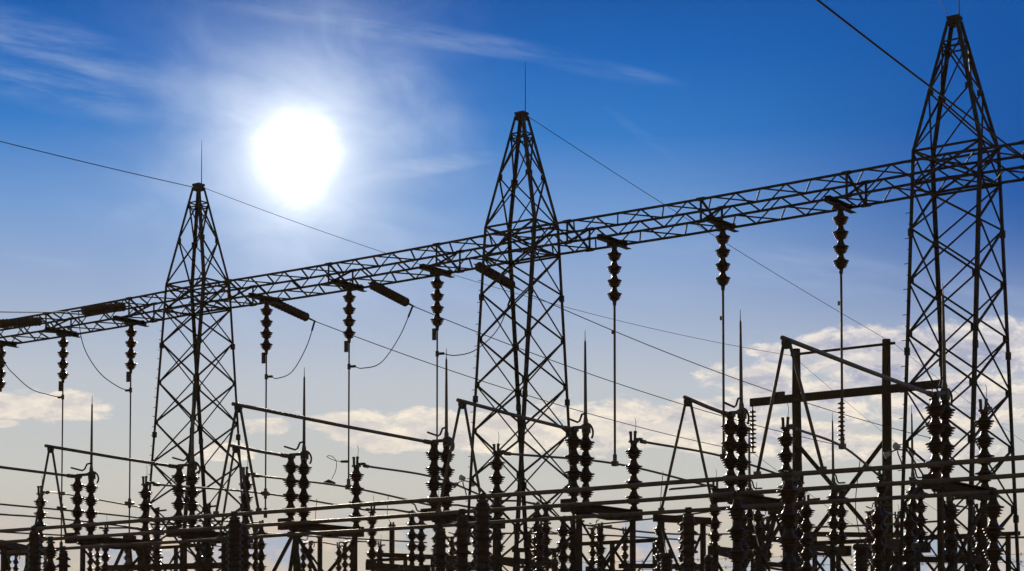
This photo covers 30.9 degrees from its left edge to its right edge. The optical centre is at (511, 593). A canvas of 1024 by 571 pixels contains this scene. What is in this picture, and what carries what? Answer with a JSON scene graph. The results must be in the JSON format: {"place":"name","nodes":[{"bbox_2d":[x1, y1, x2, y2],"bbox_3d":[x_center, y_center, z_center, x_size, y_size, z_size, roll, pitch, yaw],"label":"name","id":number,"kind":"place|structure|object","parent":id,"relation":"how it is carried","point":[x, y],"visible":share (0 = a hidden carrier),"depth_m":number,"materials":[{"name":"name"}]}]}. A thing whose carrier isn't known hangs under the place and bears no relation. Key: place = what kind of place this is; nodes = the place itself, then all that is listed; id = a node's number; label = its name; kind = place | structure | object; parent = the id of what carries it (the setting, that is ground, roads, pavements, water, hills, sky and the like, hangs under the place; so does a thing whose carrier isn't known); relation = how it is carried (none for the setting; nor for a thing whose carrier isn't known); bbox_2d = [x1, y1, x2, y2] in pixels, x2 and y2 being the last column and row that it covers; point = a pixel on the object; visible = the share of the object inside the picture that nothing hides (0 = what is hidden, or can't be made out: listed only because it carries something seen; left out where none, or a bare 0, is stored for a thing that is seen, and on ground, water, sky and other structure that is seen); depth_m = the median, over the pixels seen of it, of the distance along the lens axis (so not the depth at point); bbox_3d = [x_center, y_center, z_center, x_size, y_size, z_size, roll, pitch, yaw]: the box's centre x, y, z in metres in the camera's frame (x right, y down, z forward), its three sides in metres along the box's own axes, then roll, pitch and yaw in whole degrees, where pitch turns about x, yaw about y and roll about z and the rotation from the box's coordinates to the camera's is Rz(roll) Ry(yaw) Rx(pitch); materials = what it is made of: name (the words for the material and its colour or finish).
{"place":"outdoors","nodes":[
{"label":"outdoors","id":0,"kind":"place"},
{"bbox_2d":[0,0,1023,570],"label":"sky","id":1,"kind":"structure","parent":0,"point":[381,125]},
{"bbox_2d":[481,553,1021,570],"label":"barbed wire fence","id":2,"kind":"object","parent":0,"point":[788,564],"visible":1,"depth_m":17.00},
{"label":"ground","id":3,"kind":"structure","parent":0,"visible":0},
{"bbox_2d":[0,540,28,570],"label":"support frame","id":4,"kind":"object","parent":3,"relation":"on","point":[4,561],"visible":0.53,"depth_m":43.95,"materials":[{"name":"grey metal"}]},
{"bbox_2d":[26,526,42,570],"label":"post insulator","id":5,"kind":"object","parent":3,"relation":"on","point":[34,538],"visible":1,"depth_m":37.94,"materials":[{"name":"brown ceramic"}]},
{"bbox_2d":[0,455,1023,532],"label":"bus tube","id":6,"kind":"object","parent":5,"relation":"on","point":[776,475],"visible":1,"depth_m":30.23,"materials":[{"name":"metal"}]},
{"bbox_2d":[213,405,261,514],"bbox_3d":[-5.142,-2.516,34.702,1.208,2.024,0.100,-2,-3,36],"label":"frame riser","id":7,"kind":"object","parent":6,"relation":"on","point":[238,408],"visible":1,"depth_m":34.69,"materials":[{"name":"metal"}]},
{"bbox_2d":[231,402,430,443],"bbox_3d":[-3.501,-3.404,37.301,0.095,0.121,6.400,-2,-3,32],"label":"arm tube","id":8,"kind":"object","parent":7,"relation":"on","point":[425,441],"visible":1,"depth_m":37.05,"materials":[{"name":"metal"}]},
{"bbox_2d":[753,339,826,474],"bbox_3d":[4.177,-2.818,27.903,1.201,2.023,0.100,-2,-3,36],"label":"frame riser","id":9,"kind":"object","parent":6,"relation":"on","point":[787,344],"visible":1,"depth_m":27.92,"materials":[{"name":"metal"}]},
{"bbox_2d":[780,335,933,396],"bbox_3d":[5.790,-3.706,30.523,0.095,0.120,6.398,-2,-3,33],"label":"arm tube","id":10,"kind":"object","parent":9,"relation":"on","point":[852,364],"visible":1,"depth_m":30.19,"materials":[{"name":"metal"}]},
{"bbox_2d":[42,536,58,570],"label":"post insulator","id":11,"kind":"object","parent":3,"relation":"on","point":[51,551],"visible":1,"depth_m":40.91,"materials":[{"name":"brown ceramic"}]},
{"bbox_2d":[0,473,1023,543],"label":"bus tube","id":12,"kind":"object","parent":11,"relation":"on","point":[842,486],"visible":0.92,"depth_m":32.72,"materials":[{"name":"metal"}]},
{"bbox_2d":[34,447,68,536],"bbox_3d":[-10.243,-2.237,41.076,1.208,2.036,0.100,-2,-3,36],"label":"frame riser","id":13,"kind":"object","parent":12,"relation":"on","point":[50,450],"visible":0.79,"depth_m":41.05,"materials":[{"name":"metal"}]},
{"bbox_2d":[44,444,175,468],"bbox_3d":[-9.229,-3.165,42.806,0.095,0.134,4.260,-2,-3,31],"label":"arm tube","id":14,"kind":"object","parent":13,"relation":"on","point":[111,456],"visible":1,"depth_m":42.69,"materials":[{"name":"metal"}]},
{"bbox_2d":[435,402,480,511],"bbox_3d":[-0.955,-2.537,34.300,1.134,2.032,0.100,-2,-3,36],"label":"frame riser","id":15,"kind":"object","parent":12,"relation":"on","point":[462,405],"visible":0.79,"depth_m":34.32,"materials":[{"name":"metal"}]},
{"bbox_2d":[456,398,570,430],"bbox_3d":[0.085,-3.466,36.012,0.095,0.130,4.262,-2,-3,31],"label":"arm tube","id":16,"kind":"object","parent":15,"relation":"on","point":[567,428],"visible":1,"depth_m":35.92,"materials":[{"name":"metal"}]},
{"bbox_2d":[76,543,147,570],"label":"switch stand","id":17,"kind":"object","parent":3,"relation":"on","point":[142,555],"visible":0.94,"depth_m":47.41,"materials":[{"name":"grey metal"}]},
{"bbox_2d":[65,403,154,549],"bbox_3d":[-10.325,-3.104,47.845,0.380,3.900,2.860,-2,-3,36],"label":"disconnect switch","id":18,"kind":"object","parent":17,"relation":"on","point":[77,485],"visible":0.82,"depth_m":47.23,"materials":[{"name":"ceramic"}]},
{"bbox_2d":[105,562,220,570],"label":"support frame","id":19,"kind":"object","parent":3,"relation":"on","point":[177,566],"visible":0.8,"depth_m":51.59,"materials":[{"name":"grey metal"}]},
{"bbox_2d":[178,536,207,570],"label":"switch stand","id":20,"kind":"object","parent":3,"relation":"on","point":[185,546],"visible":0.48,"depth_m":44.80,"materials":[{"name":"grey metal"}]},
{"bbox_2d":[166,390,254,543],"bbox_3d":[-7.368,-3.200,45.688,0.380,3.900,2.860,-2,-3,36],"label":"disconnect switch","id":21,"kind":"object","parent":20,"relation":"on","point":[179,477],"visible":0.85,"depth_m":45.02,"materials":[{"name":"ceramic"}]},
{"bbox_2d":[146,148,242,570],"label":"lattice tower","id":22,"kind":"structure","parent":3,"relation":"on","point":[198,188],"depth_m":53.31,"materials":[{"name":"metal"}]},
{"bbox_2d":[0,287,209,344],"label":"truss beam","id":23,"kind":"structure","parent":22,"relation":"attached to","point":[141,311],"depth_m":55.73,"materials":[{"name":"metal"}]},
{"bbox_2d":[0,317,44,327],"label":"strain insulator","id":24,"kind":"object","parent":23,"relation":"attached to","point":[21,322],"visible":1,"depth_m":55.62,"materials":[{"name":"brown ceramic"}]},
{"bbox_2d":[45,327,80,390],"bbox_3d":[-13.756,-7.156,56.780,0.360,1.890,1.320,-2,-3,36],"label":"hanging insulator","id":25,"kind":"object","parent":23,"relation":"hanging from","point":[63,354],"visible":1,"depth_m":56.71,"materials":[{"name":"ceramic"}]},
{"bbox_2d":[71,302,128,314],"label":"strain insulator","id":26,"kind":"object","parent":23,"relation":"attached to","point":[103,308],"visible":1,"depth_m":53.31,"materials":[{"name":"brown ceramic"}]},
{"bbox_2d":[113,315,148,381],"bbox_3d":[-11.312,-7.235,54.997,0.360,1.890,1.320,-2,-3,36],"label":"hanging insulator","id":27,"kind":"object","parent":23,"relation":"hanging from","point":[130,364],"visible":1,"depth_m":54.93,"materials":[{"name":"ceramic"}]},
{"bbox_2d":[125,373,134,564],"bbox_3d":[-11.312,-3.691,54.839,0.100,5.786,0.320,-2,-3,36],"label":"drop rod","id":28,"kind":"object","parent":27,"relation":"hanging from","point":[129,503],"visible":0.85,"depth_m":54.83,"materials":[{"name":"metal"}]},
{"bbox_2d":[185,229,530,311],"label":"truss beam","id":29,"kind":"structure","parent":22,"relation":"attached to","point":[447,259],"depth_m":49.76,"materials":[{"name":"metal"}]},
{"bbox_2d":[248,292,284,363],"bbox_3d":[-6.857,-7.380,51.748,0.360,1.890,1.320,-2,-3,36],"label":"hanging insulator","id":30,"kind":"object","parent":29,"relation":"hanging from","point":[266,333],"visible":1,"depth_m":51.68,"materials":[{"name":"ceramic"}]},
{"bbox_2d":[269,296,314,320],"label":"strain insulator","id":31,"kind":"object","parent":29,"relation":"attached to","point":[291,310],"visible":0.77,"depth_m":53.82,"materials":[{"name":"brown ceramic"}]},
{"bbox_2d":[331,278,366,351],"bbox_3d":[-4.389,-7.460,49.947,0.360,1.890,1.320,-2,-3,36],"label":"hanging insulator","id":32,"kind":"object","parent":29,"relation":"hanging from","point":[349,310],"visible":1,"depth_m":49.88,"materials":[{"name":"ceramic"}]},
{"bbox_2d":[368,281,414,306],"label":"strain insulator","id":33,"kind":"object","parent":29,"relation":"attached to","point":[393,295],"visible":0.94,"depth_m":51.43,"materials":[{"name":"brown ceramic"}]},
{"bbox_2d":[419,263,453,339],"bbox_3d":[-1.942,-7.540,48.162,0.360,1.890,1.320,-2,-3,36],"label":"hanging insulator","id":34,"kind":"object","parent":29,"relation":"hanging from","point":[437,320],"visible":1,"depth_m":48.09,"materials":[{"name":"ceramic"}]},
{"bbox_2d":[226,511,242,570],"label":"post insulator","id":35,"kind":"object","parent":3,"relation":"on","point":[234,532],"visible":1,"depth_m":34.57,"materials":[{"name":"brown ceramic"}]},
{"bbox_2d":[240,523,251,570],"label":"post insulator","id":36,"kind":"object","parent":3,"relation":"on","point":[245,555],"visible":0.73,"depth_m":37.40,"materials":[{"name":"brown ceramic"}]},
{"bbox_2d":[272,531,317,570],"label":"brace trestle","id":37,"kind":"object","parent":3,"relation":"on","point":[283,552],"visible":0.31,"depth_m":52.15,"materials":[{"name":"grey metal"}]},
{"bbox_2d":[289,529,358,570],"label":"switch stand","id":38,"kind":"object","parent":3,"relation":"on","point":[353,544],"visible":0.94,"depth_m":43.30,"materials":[{"name":"grey metal"}]},
{"bbox_2d":[278,367,365,536],"bbox_3d":[-4.411,-3.297,43.531,0.380,3.900,2.860,-2,-3,36],"label":"disconnect switch","id":39,"kind":"object","parent":38,"relation":"on","point":[303,482],"visible":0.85,"depth_m":42.90,"materials":[{"name":"ceramic"}]},
{"bbox_2d":[432,522,448,570],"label":"post insulator","id":40,"kind":"object","parent":3,"relation":"on","point":[440,554],"visible":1,"depth_m":37.20,"materials":[{"name":"brown ceramic"}]},
{"bbox_2d":[0,488,1023,553],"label":"bus tube","id":41,"kind":"object","parent":40,"relation":"on","point":[901,497],"visible":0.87,"depth_m":35.18,"materials":[{"name":"metal"}]},
{"bbox_2d":[217,447,257,537],"bbox_3d":[-6.033,-2.234,40.717,1.173,1.996,0.100,-2,-3,36],"label":"frame riser","id":42,"kind":"object","parent":41,"relation":"on","point":[236,450],"visible":1,"depth_m":40.75,"materials":[{"name":"metal"}]},
{"bbox_2d":[658,399,715,510],"bbox_3d":[3.204,-2.553,33.979,1.198,2.034,0.100,-2,-3,36],"label":"frame riser","id":43,"kind":"object","parent":41,"relation":"on","point":[688,403],"visible":1,"depth_m":33.96,"materials":[{"name":"metal"}]},
{"bbox_2d":[453,509,471,570],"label":"post insulator","id":44,"kind":"object","parent":3,"relation":"on","point":[462,552],"visible":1,"depth_m":34.10,"materials":[{"name":"brown ceramic"}]},
{"bbox_2d":[432,520,500,570],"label":"switch stand","id":45,"kind":"object","parent":3,"relation":"on","point":[494,536],"visible":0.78,"depth_m":41.79,"materials":[{"name":"grey metal"}]},
{"bbox_2d":[420,349,505,528],"bbox_3d":[-1.019,-3.407,41.056,0.380,3.900,2.860,-2,-3,36],"label":"disconnect switch","id":46,"kind":"object","parent":45,"relation":"on","point":[434,468],"visible":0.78,"depth_m":40.41,"materials":[{"name":"ceramic"}]},
{"bbox_2d":[473,493,491,570],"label":"post insulator","id":47,"kind":"object","parent":3,"relation":"on","point":[482,530],"visible":0.99,"depth_m":31.14,"materials":[{"name":"brown ceramic"}]},
{"bbox_2d":[467,68,575,570],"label":"lattice tower","id":48,"kind":"structure","parent":3,"relation":"on","point":[521,117],"depth_m":46.48,"materials":[{"name":"metal"}]},
{"bbox_2d":[509,153,964,258],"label":"truss beam","id":49,"kind":"structure","parent":48,"relation":"attached to","point":[717,209],"depth_m":42.91,"materials":[{"name":"metal"}]},
{"bbox_2d":[597,233,630,304],"bbox_3d":[2.485,-7.808,44.937,0.360,1.640,1.320,-2,-3,36],"label":"hanging insulator","id":50,"kind":"object","parent":49,"relation":"hanging from","point":[614,281],"visible":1,"depth_m":44.85,"materials":[{"name":"ceramic"}]},
{"bbox_2d":[611,305,616,460],"bbox_3d":[2.475,-5.062,44.822,0.125,3.938,0.100,-2,-3,36],"label":"drop rod","id":51,"kind":"object","parent":50,"relation":"hanging from","point":[613,331],"visible":1,"depth_m":44.80,"materials":[{"name":"metal"}]},
{"bbox_2d":[706,215,738,289],"bbox_3d":[4.912,-7.887,43.167,0.360,1.640,1.320,-2,-3,36],"label":"hanging insulator","id":52,"kind":"object","parent":49,"relation":"hanging from","point":[722,251],"visible":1,"depth_m":43.09,"materials":[{"name":"ceramic"}]},
{"bbox_2d":[720,290,725,453],"bbox_3d":[4.902,-5.120,43.051,0.125,3.979,0.100,-2,-3,36],"label":"drop rod","id":53,"kind":"object","parent":52,"relation":"hanging from","point":[723,380],"visible":0.9,"depth_m":43.03,"materials":[{"name":"metal"}]},
{"bbox_2d":[824,195,855,273],"bbox_3d":[7.346,-7.966,41.392,0.360,1.640,1.320,-2,-3,36],"label":"hanging insulator","id":54,"kind":"object","parent":49,"relation":"hanging from","point":[840,219],"visible":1,"depth_m":41.31,"materials":[{"name":"ceramic"}]},
{"bbox_2d":[838,273,844,442],"bbox_3d":[7.335,-5.207,41.276,0.125,3.963,0.100,-2,-3,36],"label":"drop rod","id":55,"kind":"object","parent":54,"relation":"hanging from","point":[842,437],"visible":0.89,"depth_m":41.26,"materials":[{"name":"metal"}]},
{"bbox_2d":[534,521,550,570],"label":"standing insulator","id":56,"kind":"object","parent":3,"relation":"on","point":[539,536],"visible":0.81,"depth_m":49.81,"materials":[{"name":"brown ceramic"}]},
{"bbox_2d":[556,515,574,570],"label":"standing insulator","id":57,"kind":"object","parent":3,"relation":"on","point":[562,532],"visible":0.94,"depth_m":46.67,"materials":[{"name":"brown ceramic"}]},
{"bbox_2d":[571,511,637,570],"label":"switch stand","id":58,"kind":"object","parent":3,"relation":"on","point":[631,529],"visible":0.92,"depth_m":38.81,"materials":[{"name":"grey metal"}]},
{"bbox_2d":[560,339,642,520],"bbox_3d":[1.938,-3.503,38.899,0.380,3.900,2.860,-2,-3,36],"label":"disconnect switch","id":59,"kind":"object","parent":58,"relation":"on","point":[574,458],"visible":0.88,"depth_m":38.27,"materials":[{"name":"ceramic"}]},
{"bbox_2d":[582,538,657,570],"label":"braced frame","id":60,"kind":"object","parent":3,"relation":"on","point":[653,551],"visible":0.47,"depth_m":49.92,"materials":[{"name":"grey metal"}]},
{"bbox_2d":[653,514,710,570],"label":"support frame","id":61,"kind":"object","parent":3,"relation":"on","point":[703,522],"visible":0.87,"depth_m":43.12,"materials":[{"name":"grey metal"}]},
{"bbox_2d":[679,507,697,570],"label":"post insulator","id":62,"kind":"object","parent":3,"relation":"on","point":[688,523],"visible":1,"depth_m":33.79,"materials":[{"name":"brown ceramic"}]},
{"bbox_2d":[714,553,723,570],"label":"switch stand","id":63,"kind":"object","parent":3,"relation":"on","point":[716,561],"visible":0.5,"depth_m":47.48,"materials":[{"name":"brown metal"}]},
{"bbox_2d":[708,432,767,558],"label":"disconnect switch","id":64,"kind":"object","parent":63,"relation":"on","point":[714,548],"visible":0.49,"depth_m":47.79,"materials":[{"name":"brown metal"}]},
{"bbox_2d":[503,452,711,487],"bbox_3d":[2.508,-3.019,44.767,7.482,0.369,0.168,3,-4,-45],"label":"link tube","id":65,"kind":"object","parent":64,"relation":"on","point":[614,463],"visible":0.66,"depth_m":44.40,"materials":[{"name":"metal"}]},
{"bbox_2d":[726,490,747,570],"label":"post insulator","id":66,"kind":"object","parent":3,"relation":"on","point":[736,509],"visible":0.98,"depth_m":30.71,"materials":[{"name":"brown ceramic"}]},
{"bbox_2d":[727,502,784,570],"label":"switch stand","id":67,"kind":"object","parent":3,"relation":"on","point":[768,544],"visible":0.25,"depth_m":36.69,"materials":[{"name":"brown metal"}]},
{"bbox_2d":[717,310,795,511],"bbox_3d":[4.894,-3.599,36.742,0.380,3.900,2.860,-2,-3,36],"label":"disconnect switch","id":68,"kind":"object","parent":67,"relation":"on","point":[740,430],"visible":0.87,"depth_m":36.09,"materials":[{"name":"ceramic"}]},
{"bbox_2d":[746,511,798,568],"bbox_3d":[6.641,0.806,46.474,5.322,5.914,3.227,-2,-3,36],"label":"brace trestle","id":69,"kind":"object","parent":3,"relation":"on","point":[773,519],"visible":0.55,"depth_m":46.56,"materials":[{"name":"brown metal"}]},
{"bbox_2d":[776,470,800,570],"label":"post insulator","id":70,"kind":"object","parent":3,"relation":"on","point":[788,515],"visible":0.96,"depth_m":27.76,"materials":[{"name":"brown ceramic"}]},
{"bbox_2d":[798,495,819,570],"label":"standing insulator","id":71,"kind":"object","parent":3,"relation":"on","point":[806,524],"visible":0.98,"depth_m":42.65,"materials":[{"name":"brown ceramic"}]},
{"bbox_2d":[799,551,844,570],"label":"switch stand","id":72,"kind":"object","parent":3,"relation":"on","point":[838,562],"visible":0.48,"depth_m":47.66,"materials":[{"name":"brown metal"}]},
{"bbox_2d":[793,413,851,555],"bbox_3d":[7.850,-2.833,47.054,0.380,3.748,2.860,-2,-3,36],"label":"disconnect switch","id":73,"kind":"object","parent":72,"relation":"on","point":[840,512],"visible":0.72,"depth_m":47.50,"materials":[{"name":"brown metal"}]},
{"bbox_2d":[812,538,874,570],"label":"braced frame","id":74,"kind":"object","parent":3,"relation":"on","point":[833,550],"visible":0.52,"depth_m":46.12,"materials":[{"name":"brown metal"}]},
{"bbox_2d":[750,339,940,570],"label":"wooden frame","id":75,"kind":"object","parent":3,"relation":"on","point":[886,388],"visible":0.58,"depth_m":67.10,"materials":[{"name":"brown wood"}]},
{"bbox_2d":[810,532,899,570],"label":"support frame","id":76,"kind":"object","parent":3,"relation":"on","point":[814,535],"visible":0.53,"depth_m":50.76,"materials":[{"name":"brown metal"}]},
{"bbox_2d":[852,540,869,570],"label":"surge arrester","id":77,"kind":"object","parent":3,"relation":"on","point":[861,549],"visible":0.9,"depth_m":37.43,"materials":[{"name":"brown ceramic"}]},
{"bbox_2d":[869,501,891,570],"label":"standing insulator","id":78,"kind":"object","parent":3,"relation":"on","point":[877,531],"visible":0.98,"depth_m":41.81,"materials":[{"name":"brown ceramic"}]},
{"bbox_2d":[881,546,923,570],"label":"switch stand","id":79,"kind":"object","parent":3,"relation":"on","point":[917,568],"visible":0.21,"depth_m":45.11,"materials":[{"name":"brown metal"}]},
{"bbox_2d":[874,405,930,552],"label":"disconnect switch","id":80,"kind":"object","parent":79,"relation":"on","point":[893,544],"visible":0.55,"depth_m":46.19,"materials":[{"name":"brown metal"}]},
{"bbox_2d":[902,506,922,570],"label":"standing insulator","id":81,"kind":"object","parent":3,"relation":"on","point":[909,538],"visible":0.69,"depth_m":42.21,"materials":[{"name":"brown ceramic"}]},
{"bbox_2d":[881,556,975,564],"bbox_3d":[9.522,1.360,41.864,2.506,4.408,0.560,1,-3,-17],"label":"support frame","id":82,"kind":"object","parent":3,"relation":"on","point":[925,559],"visible":0.4,"depth_m":41.77,"materials":[{"name":"brown metal"}]},
{"bbox_2d":[944,497,960,570],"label":"standing insulator","id":83,"kind":"object","parent":3,"relation":"on","point":[950,541],"visible":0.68,"depth_m":40.35,"materials":[{"name":"brown ceramic"}]},
{"bbox_2d":[895,0,1019,570],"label":"lattice tower","id":84,"kind":"structure","parent":3,"relation":"on","point":[953,21],"depth_m":39.67,"materials":[{"name":"metal"}]},
{"bbox_2d":[946,140,1023,188],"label":"truss beam","id":85,"kind":"structure","parent":84,"relation":"attached to","point":[1015,155],"depth_m":39.25,"materials":[{"name":"metal"}]},
{"bbox_2d":[816,0,1023,157],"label":"overhead cable","id":86,"kind":"object","parent":85,"relation":"attached to","point":[900,64],"visible":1,"depth_m":32.37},
{"bbox_2d":[931,488,988,570],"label":"switch stand","id":87,"kind":"object","parent":3,"relation":"on","point":[941,504],"visible":0.8,"depth_m":33.98,"materials":[{"name":"metal"}]},
{"bbox_2d":[922,283,994,500],"bbox_3d":[8.286,-3.709,34.267,0.380,3.900,2.860,-2,-3,36],"label":"disconnect switch","id":88,"kind":"object","parent":87,"relation":"on","point":[937,429],"visible":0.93,"depth_m":33.63,"materials":[{"name":"ceramic"}]},
{"bbox_2d":[903,531,1020,570],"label":"braced frame","id":89,"kind":"object","parent":3,"relation":"on","point":[1007,542],"visible":0.43,"depth_m":45.10,"materials":[{"name":"brown metal"}]},
{"bbox_2d":[982,488,1004,570],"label":"post insulator","id":90,"kind":"object","parent":3,"relation":"on","point":[993,528],"visible":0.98,"depth_m":30.39,"materials":[{"name":"brown ceramic"}]},
{"bbox_3d":[-13.673,1.394,50.184,0.340,5.070,2.390,-2,-3,36],"label":"switch stand","id":91,"kind":"object","parent":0,"visible":0},
{"bbox_2d":[0,476,49,555],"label":"disconnect switch","id":92,"kind":"object","parent":91,"relation":"on","point":[41,515],"visible":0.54,"depth_m":51.12,"materials":[{"name":"brown metal"}]},
{"bbox_3d":[-12.773,2.027,61.819,0.340,4.840,2.390,-2,-3,36],"label":"switch stand","id":93,"kind":"object","parent":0,"visible":0},
{"bbox_2d":[99,515,163,570],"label":"disconnect switch","id":94,"kind":"object","parent":93,"relation":"on","point":[105,556],"visible":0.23,"depth_m":61.09,"materials":[{"name":"brown metal"}]},
{"bbox_3d":[-3.467,1.725,55.030,0.340,4.840,2.390,-2,-3,36],"label":"switch stand","id":95,"kind":"object","parent":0,"visible":0},
{"bbox_2d":[365,496,430,570],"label":"disconnect switch","id":96,"kind":"object","parent":95,"relation":"on","point":[412,557],"visible":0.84,"depth_m":55.65,"materials":[{"name":"brown metal"}]},
{"bbox_3d":[-1.500,1.661,53.595,0.340,4.840,2.390,-2,-3,36],"label":"switch stand","id":97,"kind":"object","parent":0,"visible":0},
{"bbox_2d":[430,491,492,570],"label":"disconnect switch","id":98,"kind":"object","parent":97,"relation":"on","point":[452,563],"visible":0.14,"depth_m":53.56,"materials":[{"name":"brown metal"}]},
{"bbox_3d":[0.263,1.604,52.309,0.340,4.840,2.390,-2,-3,36],"label":"switch stand","id":99,"kind":"object","parent":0,"visible":0},
{"bbox_2d":[492,495,551,568],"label":"disconnect switch","id":100,"kind":"object","parent":99,"relation":"on","point":[546,529],"visible":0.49,"depth_m":52.97,"materials":[{"name":"brown metal"}]},
{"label":"switch stand","id":101,"kind":"object","parent":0,"visible":0},
{"bbox_2d":[300,537,342,570],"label":"disconnect switch","id":102,"kind":"object","parent":101,"relation":"on","point":[303,557],"visible":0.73,"depth_m":80.07,"materials":[{"name":"brown metal"}]},
{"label":"switch stand","id":103,"kind":"object","parent":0,"visible":0},
{"bbox_2d":[585,519,629,570],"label":"disconnect switch","id":104,"kind":"object","parent":103,"relation":"on","point":[593,553],"visible":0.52,"depth_m":71.18,"materials":[{"name":"brown metal"}]},
{"bbox_3d":[13.097,1.746,64.984,0.340,5.684,2.390,-2,-3,36],"label":"switch stand","id":105,"kind":"object","parent":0,"visible":0},
{"bbox_2d":[864,503,899,565],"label":"disconnect switch","id":106,"kind":"object","parent":105,"relation":"on","point":[869,521],"visible":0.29,"depth_m":64.31,"materials":[{"name":"brown metal"}]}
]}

